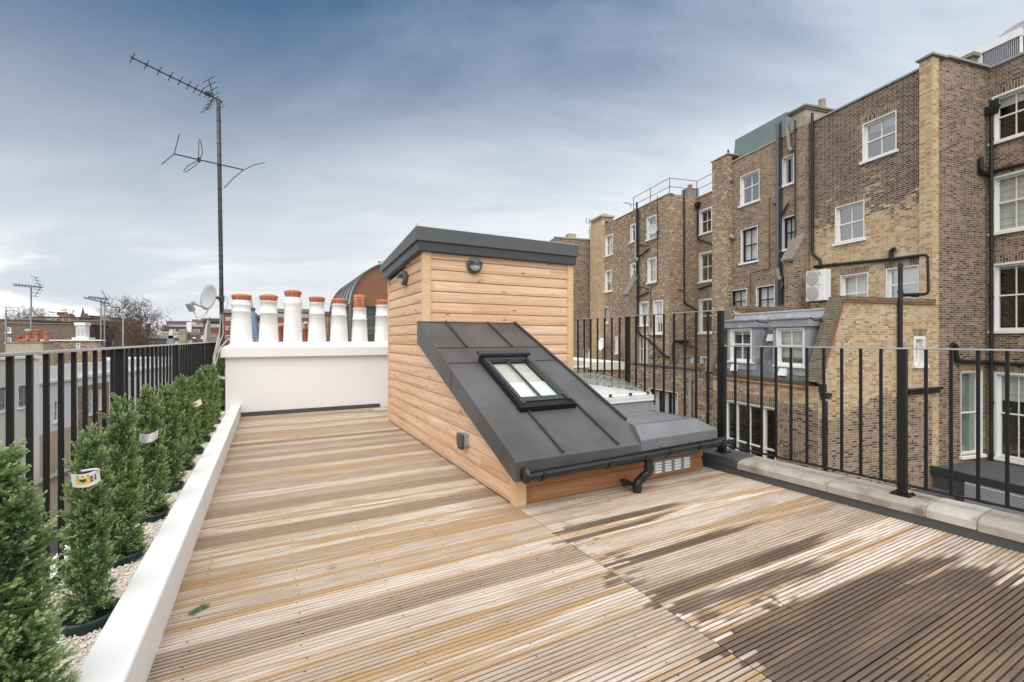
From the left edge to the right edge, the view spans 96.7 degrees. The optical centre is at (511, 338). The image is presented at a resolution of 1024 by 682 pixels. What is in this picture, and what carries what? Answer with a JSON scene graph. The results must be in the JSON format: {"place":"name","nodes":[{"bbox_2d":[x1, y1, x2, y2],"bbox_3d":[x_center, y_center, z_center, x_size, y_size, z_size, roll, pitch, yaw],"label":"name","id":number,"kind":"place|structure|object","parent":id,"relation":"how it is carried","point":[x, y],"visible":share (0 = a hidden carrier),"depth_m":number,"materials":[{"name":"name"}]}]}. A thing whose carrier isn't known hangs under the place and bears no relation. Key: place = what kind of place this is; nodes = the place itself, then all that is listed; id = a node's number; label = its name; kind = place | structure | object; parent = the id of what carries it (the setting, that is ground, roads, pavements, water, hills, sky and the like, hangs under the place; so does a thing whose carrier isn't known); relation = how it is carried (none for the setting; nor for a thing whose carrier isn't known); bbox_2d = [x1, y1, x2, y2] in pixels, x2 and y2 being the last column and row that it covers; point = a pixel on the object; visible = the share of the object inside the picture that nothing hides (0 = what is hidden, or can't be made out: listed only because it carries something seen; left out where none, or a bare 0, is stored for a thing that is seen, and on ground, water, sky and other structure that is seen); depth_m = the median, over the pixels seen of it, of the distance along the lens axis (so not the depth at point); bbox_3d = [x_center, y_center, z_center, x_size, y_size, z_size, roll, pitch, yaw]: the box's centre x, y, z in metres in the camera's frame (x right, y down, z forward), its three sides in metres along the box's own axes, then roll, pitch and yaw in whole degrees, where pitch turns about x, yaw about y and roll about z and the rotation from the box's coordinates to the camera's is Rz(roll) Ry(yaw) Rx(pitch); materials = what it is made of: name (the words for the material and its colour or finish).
{"place":"outdoors","nodes":[
{"label":"outdoors","id":0,"kind":"place"},
{"bbox_2d":[40,519,77,557],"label":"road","id":1,"kind":"structure","parent":0,"point":[54,548],"depth_m":22.94,"materials":[{"name":"grey asphalt"}]},
{"bbox_2d":[14,441,135,534],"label":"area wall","id":2,"kind":"structure","parent":0,"point":[53,489],"depth_m":25.02,"materials":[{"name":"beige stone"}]},
{"bbox_2d":[277,309,309,341],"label":"red brick block","id":3,"kind":"structure","parent":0,"point":[304,313],"depth_m":86.25,"materials":[{"name":"brick"}]},
{"bbox_2d":[41,459,704,588],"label":"terrace house","id":4,"kind":"structure","parent":0,"point":[65,557],"depth_m":2.49,"materials":[{"name":"brown brick"}]},
{"bbox_2d":[0,342,215,602],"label":"railing","id":5,"kind":"object","parent":4,"relation":"on","point":[189,360],"visible":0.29,"depth_m":2.31,"materials":[{"name":"metal"}]},
{"bbox_2d":[40,410,226,680],"bbox_3d":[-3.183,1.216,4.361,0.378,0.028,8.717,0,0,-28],"label":"gravel","id":6,"kind":"structure","parent":4,"relation":"on","point":[151,525],"depth_m":2.23,"materials":[{"name":"white gravel"}]},
{"bbox_2d":[0,438,81,681],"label":"potted shrub","id":7,"kind":"object","parent":6,"relation":"on","point":[28,631],"visible":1,"depth_m":1.37,"materials":[{"name":"green plant"}]},
{"bbox_2d":[49,422,121,637],"bbox_3d":[-1.800,0.851,1.903,0.247,0.978,0.384,0,0,-28],"label":"potted shrub","id":8,"kind":"object","parent":6,"relation":"on","point":[92,606],"visible":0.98,"depth_m":1.92,"materials":[{"name":"green plant"}]},
{"bbox_2d":[96,392,158,568],"bbox_3d":[-2.153,0.813,2.503,0.274,1.054,0.298,0,0,-2],"label":"potted shrub","id":9,"kind":"object","parent":6,"relation":"on","point":[128,547],"visible":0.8,"depth_m":2.48,"materials":[{"name":"green plant"}]},
{"bbox_2d":[131,383,176,524],"bbox_3d":[-2.475,0.816,3.080,0.322,1.048,0.311,0,0,-28],"label":"potted shrub","id":10,"kind":"object","parent":6,"relation":"on","point":[156,508],"visible":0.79,"depth_m":3.07,"materials":[{"name":"green plant"}]},
{"bbox_2d":[146,382,187,494],"bbox_3d":[-2.774,0.845,3.663,0.284,0.990,0.315,0,0,-28],"label":"potted shrub","id":11,"kind":"object","parent":6,"relation":"on","point":[167,397],"visible":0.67,"depth_m":3.65,"materials":[{"name":"green plant"}]},
{"bbox_2d":[172,374,201,472],"bbox_3d":[-3.082,0.828,4.224,0.291,1.024,0.282,0,0,38],"label":"potted shrub","id":12,"kind":"object","parent":6,"relation":"on","point":[181,387],"visible":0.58,"depth_m":4.21,"materials":[{"name":"green plant"}]},
{"bbox_2d":[186,375,206,455],"bbox_3d":[-3.386,0.857,4.802,0.240,0.966,0.256,0,0,-5],"label":"potted shrub","id":13,"kind":"object","parent":6,"relation":"on","point":[198,449],"visible":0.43,"depth_m":4.79,"materials":[{"name":"green plant"}]},
{"bbox_2d":[130,53,264,406],"bbox_3d":[-5.175,-1.557,7.652,1.946,5.755,0.584,0,0,-43],"label":"television aerial","id":14,"kind":"object","parent":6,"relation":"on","point":[219,188],"visible":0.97,"depth_m":7.89,"materials":[{"name":"grey metal"}]},
{"bbox_2d":[185,284,227,320],"bbox_3d":[-5.132,-0.612,7.663,0.399,0.648,0.600,0,0,-7],"label":"satellite dish","id":15,"kind":"object","parent":14,"relation":"attached to","point":[208,297],"visible":1,"depth_m":7.76,"materials":[{"name":"grey metal"}]},
{"bbox_2d":[213,314,230,365],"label":"aerial cables","id":16,"kind":"object","parent":14,"relation":"hanging from","point":[215,351],"visible":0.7,"depth_m":7.66,"materials":[{"name":"white plastic"}]},
{"bbox_2d":[193,368,214,442],"bbox_3d":[-3.681,0.837,5.390,0.272,1.006,0.324,0,0,-28],"label":"potted shrub","id":17,"kind":"object","parent":6,"relation":"on","point":[199,380],"visible":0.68,"depth_m":5.36,"materials":[{"name":"green plant"}]},
{"bbox_2d":[200,364,218,431],"bbox_3d":[-3.998,0.835,5.947,0.281,1.011,0.321,0,0,-28],"label":"potted shrub","id":18,"kind":"object","parent":6,"relation":"on","point":[207,374],"visible":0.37,"depth_m":5.94,"materials":[{"name":"green plant"}]},
{"bbox_2d":[208,366,222,424],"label":"potted shrub","id":19,"kind":"object","parent":6,"relation":"on","point":[213,380],"visible":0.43,"depth_m":6.53,"materials":[{"name":"green plant"}]},
{"bbox_2d":[212,357,224,411],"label":"potted shrub","id":20,"kind":"object","parent":6,"relation":"on","point":[220,365],"visible":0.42,"depth_m":7.65,"materials":[{"name":"green plant"}]},
{"bbox_2d":[76,405,240,681],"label":"planter kerb","id":21,"kind":"structure","parent":4,"relation":"on","point":[124,648],"depth_m":2.12,"materials":[{"name":"white paint"}]},
{"bbox_2d":[220,342,387,416],"bbox_3d":[-3.295,0.714,8.762,3.860,1.312,0.760,0,0,-28],"label":"chimney stack","id":22,"kind":"object","parent":4,"relation":"on","point":[268,378],"visible":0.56,"depth_m":8.18,"materials":[{"name":"white paint"}]},
{"bbox_2d":[230,294,252,343],"bbox_3d":[-4.732,-0.346,7.959,0.353,0.883,0.353,0,0,-28],"label":"chimney pot","id":23,"kind":"object","parent":22,"relation":"on","point":[241,322],"visible":0.97,"depth_m":7.83,"materials":[{"name":"white paint"}]},
{"bbox_2d":[259,294,278,341],"bbox_3d":[-4.361,-0.350,8.158,0.323,0.895,0.323,0,0,-28],"label":"chimney pot","id":24,"kind":"object","parent":22,"relation":"on","point":[268,325],"visible":0.95,"depth_m":8.04,"materials":[{"name":"white paint"}]},
{"bbox_2d":[283,290,302,341],"bbox_3d":[-4.017,-0.393,8.342,0.331,1.005,0.331,0,0,-28],"label":"chimney pot","id":25,"kind":"object","parent":22,"relation":"on","point":[292,304],"visible":0.96,"depth_m":8.22,"materials":[{"name":"white paint"}]},
{"bbox_2d":[308,296,325,341],"bbox_3d":[-3.658,-0.340,8.534,0.330,0.906,0.329,0,0,-28],"label":"chimney pot","id":26,"kind":"object","parent":22,"relation":"on","point":[316,329],"visible":0.98,"depth_m":8.42,"materials":[{"name":"white paint"}]},
{"bbox_2d":[330,298,347,341],"bbox_3d":[-3.314,-0.332,8.718,0.332,0.894,0.332,0,0,-28],"label":"chimney pot","id":27,"kind":"object","parent":22,"relation":"on","point":[338,330],"visible":0.99,"depth_m":8.60,"materials":[{"name":"white paint"}]},
{"bbox_2d":[351,294,367,341],"bbox_3d":[-2.980,-0.375,8.897,0.311,0.986,0.311,0,0,-28],"label":"chimney pot","id":28,"kind":"object","parent":22,"relation":"on","point":[359,327],"visible":0.95,"depth_m":8.79,"materials":[{"name":"white paint"}]},
{"bbox_2d":[374,299,387,341],"bbox_3d":[-2.591,-0.333,9.105,0.318,0.906,0.318,0,0,-28],"label":"chimney pot","id":29,"kind":"object","parent":22,"relation":"on","point":[381,326],"visible":0.82,"depth_m":8.98,"materials":[{"name":"white paint"}]},
{"bbox_2d":[573,310,723,451],"bbox_3d":[1.176,0.461,6.516,0.120,1.521,4.260,0,0,-28],"label":"railing","id":30,"kind":"object","parent":4,"relation":"on","point":[720,329],"visible":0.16,"depth_m":5.36,"materials":[{"name":"metal"}]},
{"bbox_2d":[701,448,1023,552],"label":"parapet wall","id":31,"kind":"structure","parent":4,"relation":"attached to","point":[990,526],"depth_m":3.43,"materials":[{"name":"grey stone"}]},
{"bbox_2d":[715,345,1023,511],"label":"railing","id":32,"kind":"object","parent":31,"relation":"on","point":[903,485],"visible":0.95,"depth_m":3.53,"materials":[{"name":"metal"}]},
{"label":"deck base","id":33,"kind":"structure","parent":4,"relation":"on","visible":0},
{"bbox_2d":[146,407,1023,681],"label":"deck","id":34,"kind":"structure","parent":33,"relation":"on","point":[364,545],"depth_m":2.47,"materials":[{"name":"brown wood"}]},
{"bbox_2d":[380,223,736,507],"bbox_3d":[0.035,-0.035,5.884,2.444,2.750,4.659,0,0,-28],"label":"stair enclosure","id":35,"kind":"object","parent":34,"relation":"on","point":[483,358],"visible":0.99,"depth_m":5.00,"materials":[{"name":"wood"}]},
{"bbox_2d":[456,432,468,449],"bbox_3d":[-0.479,0.995,4.428,0.090,0.153,0.128,0,0,-28],"label":"outdoor socket","id":36,"kind":"object","parent":35,"relation":"attached to","point":[462,439],"visible":1,"depth_m":4.38,"materials":[{"name":"grey plastic"}]},
{"bbox_2d":[466,257,482,272],"bbox_3d":[-0.479,-0.964,5.950,0.204,0.204,0.118,0,0,-28],"label":"bulkhead lamp","id":37,"kind":"object","parent":35,"relation":"attached to","point":[474,265],"visible":1,"depth_m":5.92,"materials":[{"name":"grey plastic"}]},
{"bbox_2d":[476,349,576,412],"bbox_3d":[0.120,0.394,4.619,0.630,0.550,0.974,0,0,-28],"label":"roof window","id":38,"kind":"structure","parent":35,"relation":"in","point":[520,384],"depth_m":4.58,"materials":[{"name":"black metal"}]},
{"bbox_2d":[0,0,1023,335],"label":"sky","id":39,"kind":"structure","parent":0,"point":[369,121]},
{"bbox_2d":[550,233,589,358],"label":"terrace house","id":40,"kind":"structure","parent":0,"point":[581,288],"depth_m":38.58,"materials":[{"name":"brick"}]},
{"bbox_2d":[573,357,624,384],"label":"outbuilding","id":41,"kind":"structure","parent":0,"point":[608,367],"depth_m":29.22,"materials":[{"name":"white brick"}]},
{"bbox_2d":[598,377,630,388],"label":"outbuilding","id":42,"kind":"structure","parent":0,"point":[608,382],"depth_m":27.29,"materials":[{"name":"white paint"}]},
{"bbox_2d":[710,98,894,344],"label":"terrace house","id":43,"kind":"structure","parent":0,"point":[761,243],"depth_m":21.65,"materials":[{"name":"brick"}]},
{"bbox_2d":[732,283,747,305],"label":"window","id":44,"kind":"structure","parent":43,"relation":"in","point":[739,291],"depth_m":23.18,"materials":[{"name":"white paint"}]},
{"bbox_2d":[738,219,758,265],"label":"window","id":45,"kind":"structure","parent":43,"relation":"in","point":[751,228],"depth_m":22.58,"materials":[{"name":"white paint"}]},
{"bbox_2d":[738,162,760,207],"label":"window","id":46,"kind":"structure","parent":43,"relation":"in","point":[750,171],"depth_m":22.64,"materials":[{"name":"white paint"}]},
{"bbox_2d":[755,279,775,306],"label":"window","id":47,"kind":"structure","parent":43,"relation":"in","point":[765,289],"depth_m":21.65,"materials":[{"name":"white paint"}]},
{"bbox_2d":[782,153,793,187],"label":"window","id":48,"kind":"structure","parent":43,"relation":"in","point":[784,160],"depth_m":20.59,"materials":[{"name":"white paint"}]},
{"bbox_2d":[782,208,796,251],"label":"window","id":49,"kind":"structure","parent":43,"relation":"in","point":[788,215],"depth_m":20.56,"materials":[{"name":"white paint"}]},
{"bbox_2d":[704,263,943,489],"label":"wing","id":50,"kind":"structure","parent":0,"point":[900,321],"depth_m":14.45,"materials":[{"name":"beige brick"}]},
{"bbox_2d":[730,328,751,361],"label":"window","id":51,"kind":"structure","parent":50,"relation":"in","point":[740,331],"depth_m":16.95,"materials":[{"name":"white paint"}]},
{"bbox_2d":[727,390,778,459],"bbox_3d":[8.416,3.431,16.083,0.164,3.014,2.519,0,0,-17],"label":"window","id":52,"kind":"structure","parent":50,"relation":"in","point":[768,402],"depth_m":15.98,"materials":[{"name":"white paint"}]},
{"bbox_2d":[776,327,804,366],"bbox_3d":[9.152,0.253,14.863,0.204,1.241,1.046,0,0,-17],"label":"window","id":53,"kind":"structure","parent":50,"relation":"in","point":[793,336],"depth_m":14.93,"materials":[{"name":"white paint"}]},
{"bbox_2d":[912,329,929,367],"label":"window","id":54,"kind":"structure","parent":50,"relation":"in","point":[919,335],"depth_m":14.84,"materials":[{"name":"white paint"}]},
{"bbox_2d":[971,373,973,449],"bbox_3d":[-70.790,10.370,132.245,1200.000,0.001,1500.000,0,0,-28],"label":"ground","id":55,"kind":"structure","parent":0,"point":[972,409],"depth_m":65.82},
{"bbox_2d":[0,356,36,478],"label":"street house","id":56,"kind":"structure","parent":55,"relation":"on","point":[19,399],"depth_m":26.70,"materials":[{"name":"paint"}]},
{"bbox_2d":[17,384,25,409],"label":"window","id":57,"kind":"structure","parent":56,"relation":"in","point":[21,399],"depth_m":27.20,"materials":[{"name":"white paint"}]},
{"bbox_2d":[2,357,41,479],"bbox_3d":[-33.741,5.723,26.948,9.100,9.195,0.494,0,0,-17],"label":"street house","id":58,"kind":"structure","parent":55,"relation":"on","point":[36,421],"depth_m":28.20,"materials":[{"name":"white paint"}]},
{"bbox_2d":[0,319,71,352],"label":"brick house","id":59,"kind":"structure","parent":55,"relation":"on","point":[2,336],"depth_m":66.07,"materials":[{"name":"brick"}]},
{"bbox_2d":[39,364,81,476],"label":"street house","id":60,"kind":"structure","parent":55,"relation":"on","point":[54,420],"depth_m":29.93,"materials":[{"name":"white paint"}]},
{"bbox_2d":[4,323,117,356],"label":"brick house","id":61,"kind":"structure","parent":55,"relation":"on","point":[61,331],"depth_m":52.33,"materials":[{"name":"brick"}]},
{"bbox_2d":[72,322,94,339],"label":"bay window","id":62,"kind":"structure","parent":61,"relation":"attached to","point":[82,331],"depth_m":52.65,"materials":[{"name":"white paint"}]},
{"bbox_2d":[32,312,98,321],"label":"brick terrace","id":63,"kind":"structure","parent":55,"relation":"on","point":[62,315],"depth_m":111.13,"materials":[{"name":"brick"}]},
{"bbox_2d":[40,340,105,362],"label":"party wall","id":64,"kind":"structure","parent":55,"relation":"on","point":[68,344],"depth_m":36.11,"materials":[{"name":"brown brick"}]},
{"bbox_2d":[42,361,109,449],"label":"street house","id":65,"kind":"structure","parent":55,"relation":"on","point":[90,392],"depth_m":33.78,"materials":[{"name":"white brick"}]},
{"bbox_2d":[5,329,55,365],"bbox_3d":[-35.499,1.546,33.583,2.242,4.548,1.300,0,0,-17],"label":"chimney stack","id":66,"kind":"object","parent":65,"relation":"on","point":[28,343],"visible":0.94,"depth_m":33.25,"materials":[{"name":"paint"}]},
{"bbox_2d":[13,276,43,329],"bbox_3d":[-34.765,-2.563,32.754,1.673,3.860,0.902,0,0,-17],"label":"roof aerial","id":67,"kind":"object","parent":66,"relation":"on","point":[31,286],"visible":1,"depth_m":32.95,"materials":[{"name":"metal"}]},
{"bbox_2d":[54,356,165,446],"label":"street house","id":68,"kind":"structure","parent":55,"relation":"on","point":[129,376],"depth_m":39.92,"materials":[{"name":"white paint"}]},
{"bbox_2d":[94,293,150,356],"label":"bare tree","id":69,"kind":"object","parent":55,"relation":"on","point":[115,319],"visible":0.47,"depth_m":57.55,"materials":[{"name":"brown plant"}]},
{"bbox_2d":[111,309,147,356],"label":"bare tree","id":70,"kind":"object","parent":55,"relation":"on","point":[130,340],"visible":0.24,"depth_m":55.83,"materials":[{"name":"plant"}]},
{"bbox_2d":[114,295,161,356],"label":"bare tree","id":71,"kind":"object","parent":55,"relation":"on","point":[146,315],"visible":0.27,"depth_m":61.08,"materials":[{"name":"brown plant"}]},
{"bbox_2d":[129,320,158,356],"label":"bare tree","id":72,"kind":"object","parent":55,"relation":"on","point":[143,342],"visible":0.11,"depth_m":57.13,"materials":[{"name":"brown plant"}]},
{"bbox_2d":[141,322,178,356],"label":"balustraded house","id":73,"kind":"structure","parent":55,"relation":"on","point":[162,339],"depth_m":70.53,"materials":[{"name":"white paint"}]},
{"bbox_2d":[148,307,179,335],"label":"bare tree","id":74,"kind":"object","parent":55,"relation":"on","point":[166,328],"visible":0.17,"depth_m":78.23,"materials":[{"name":"brown plant"}]},
{"bbox_2d":[162,322,202,335],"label":"mansard house","id":75,"kind":"structure","parent":55,"relation":"on","point":[191,326],"depth_m":94.81,"materials":[{"name":"brick"}]},
{"bbox_2d":[179,329,219,358],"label":"brick house","id":76,"kind":"structure","parent":55,"relation":"on","point":[185,336],"depth_m":65.89,"materials":[{"name":"brick"}]},
{"bbox_2d":[201,318,219,332],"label":"red brick block","id":77,"kind":"structure","parent":55,"relation":"on","point":[214,324],"depth_m":89.91,"materials":[{"name":"brick"}]},
{"bbox_2d":[224,309,256,345],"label":"red brick block","id":78,"kind":"structure","parent":55,"relation":"on","point":[227,320],"depth_m":83.83,"materials":[{"name":"brick"}]},
{"bbox_2d":[950,51,1023,466],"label":"terrace house","id":79,"kind":"structure","parent":0,"point":[1004,172],"depth_m":15.54,"materials":[{"name":"brick"}]},
{"bbox_2d":[962,20,1023,64],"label":"roof plant","id":80,"kind":"object","parent":79,"relation":"on","point":[1008,43],"visible":0.38,"depth_m":15.73,"materials":[{"name":"white metal"}]},
{"bbox_2d":[987,77,1023,146],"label":"window","id":81,"kind":"structure","parent":79,"relation":"in","point":[1008,94],"depth_m":15.34,"materials":[{"name":"white paint"}]},
{"bbox_2d":[987,161,1023,235],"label":"window","id":82,"kind":"structure","parent":79,"relation":"in","point":[1008,184],"depth_m":15.39,"materials":[{"name":"white paint"}]},
{"bbox_2d":[987,252,1023,333],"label":"window","id":83,"kind":"structure","parent":79,"relation":"in","point":[1016,260],"depth_m":15.39,"materials":[{"name":"white paint"}]},
{"bbox_2d":[994,365,1023,464],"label":"window","id":84,"kind":"structure","parent":79,"relation":"in","point":[1016,372],"depth_m":15.46,"materials":[{"name":"white paint"}]},
{"label":"yard","id":85,"kind":"structure","parent":0,"visible":0},
{"bbox_2d":[590,189,711,377],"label":"terrace house","id":86,"kind":"structure","parent":85,"relation":"on","point":[638,270],"depth_m":30.70,"materials":[{"name":"brown brick"}]},
{"bbox_2d":[604,230,612,257],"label":"window","id":87,"kind":"structure","parent":86,"relation":"in","point":[609,234],"depth_m":35.99,"materials":[{"name":"white paint"}]},
{"bbox_2d":[639,298,648,326],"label":"window","id":88,"kind":"structure","parent":86,"relation":"in","point":[643,303],"depth_m":31.57,"materials":[{"name":"white paint"}]},
{"bbox_2d":[646,253,656,283],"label":"window","id":89,"kind":"structure","parent":86,"relation":"in","point":[652,257],"depth_m":30.68,"materials":[{"name":"white paint"}]},
{"bbox_2d":[652,296,663,334],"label":"window","id":90,"kind":"structure","parent":86,"relation":"in","point":[659,300],"depth_m":29.87,"materials":[{"name":"white paint"}]},
{"bbox_2d":[630,362,716,423],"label":"wing","id":91,"kind":"structure","parent":85,"relation":"on","point":[690,392],"depth_m":20.69,"materials":[{"name":"beige brick"}]},
{"bbox_2d":[647,380,678,414],"bbox_3d":[7.233,3.041,21.462,0.327,1.959,2.476,0,0,-17],"label":"window","id":92,"kind":"structure","parent":91,"relation":"in","point":[658,385],"depth_m":21.56,"materials":[{"name":"white paint"}]},
{"bbox_2d":[694,182,758,365],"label":"terrace house","id":93,"kind":"structure","parent":85,"relation":"on","point":[703,204],"depth_m":28.72,"materials":[{"name":"brick"}]},
{"bbox_2d":[697,246,711,283],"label":"window","id":94,"kind":"structure","parent":93,"relation":"in","point":[705,251],"depth_m":28.72,"materials":[{"name":"white paint"}]},
{"bbox_2d":[697,294,711,333],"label":"window","id":95,"kind":"structure","parent":93,"relation":"in","point":[708,297],"depth_m":28.88,"materials":[{"name":"white paint"}]},
{"bbox_2d":[698,202,711,235],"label":"window","id":96,"kind":"structure","parent":93,"relation":"in","point":[707,207],"depth_m":28.55,"materials":[{"name":"white paint"}]},
{"bbox_2d":[809,51,990,486],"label":"terrace house","id":97,"kind":"structure","parent":85,"relation":"on","point":[914,200],"depth_m":15.68,"materials":[{"name":"brick"}]},
{"bbox_2d":[806,269,830,302],"bbox_3d":[12.513,-2.118,18.402,0.716,1.278,0.816,0,0,-17],"label":"air conditioner","id":98,"kind":"object","parent":97,"relation":"attached to","point":[818,285],"visible":0.99,"depth_m":18.16,"materials":[{"name":"white paint"}]},
{"bbox_2d":[832,191,866,246],"bbox_3d":[13.183,-4.625,17.719,0.310,1.835,1.316,0,0,-17],"label":"window","id":99,"kind":"structure","parent":97,"relation":"in","point":[857,199],"depth_m":17.84,"materials":[{"name":"white paint"}]},
{"bbox_2d":[838,265,869,296],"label":"window","id":100,"kind":"structure","parent":97,"relation":"in","point":[857,280],"depth_m":17.65,"materials":[{"name":"white paint"}]},
{"bbox_2d":[859,100,898,164],"bbox_3d":[13.523,-7.502,16.687,0.360,1.819,1.366,0,0,-17],"label":"window","id":101,"kind":"structure","parent":97,"relation":"in","point":[882,118],"depth_m":16.74,"materials":[{"name":"white paint"}]},
{"bbox_2d":[884,258,918,298],"bbox_3d":[13.743,-1.993,15.962,0.360,1.545,1.194,0,0,-17],"label":"window","id":102,"kind":"structure","parent":97,"relation":"in","point":[911,271],"depth_m":16.09,"materials":[{"name":"white paint"}]},
{"bbox_2d":[959,364,986,459],"bbox_3d":[15.661,2.475,15.645,1.264,3.177,0.413,0,0,-17],"label":"window","id":103,"kind":"structure","parent":97,"relation":"in","point":[966,411],"depth_m":15.83,"materials":[{"name":"white paint"}]},
{"bbox_2d":[910,460,1023,515],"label":"flat roof extension","id":104,"kind":"object","parent":85,"relation":"on","point":[992,481],"visible":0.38,"depth_m":14.02,"materials":[{"name":"grey metal"}]},
{"bbox_3d":[-4.816,5.295,15.354,8.000,9.050,12.380,0,0,-28],"label":"neighbouring roof","id":105,"kind":"object","parent":85,"relation":"on","visible":0},
{"bbox_2d":[250,297,258,341],"bbox_3d":[-5.761,0.034,10.204,0.233,2.054,0.203,0,0,-28],"label":"folded parasol","id":106,"kind":"object","parent":105,"relation":"on","point":[255,331],"visible":0.54,"depth_m":10.15,"materials":[{"name":"fabric"}]},
{"bbox_2d":[328,263,387,341],"bbox_3d":[-4.257,-0.640,14.457,2.460,2.921,4.790,0,0,-28],"label":"barrel dormer","id":107,"kind":"object","parent":105,"relation":"on","point":[371,284],"visible":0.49,"depth_m":12.21,"materials":[{"name":"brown metal"}]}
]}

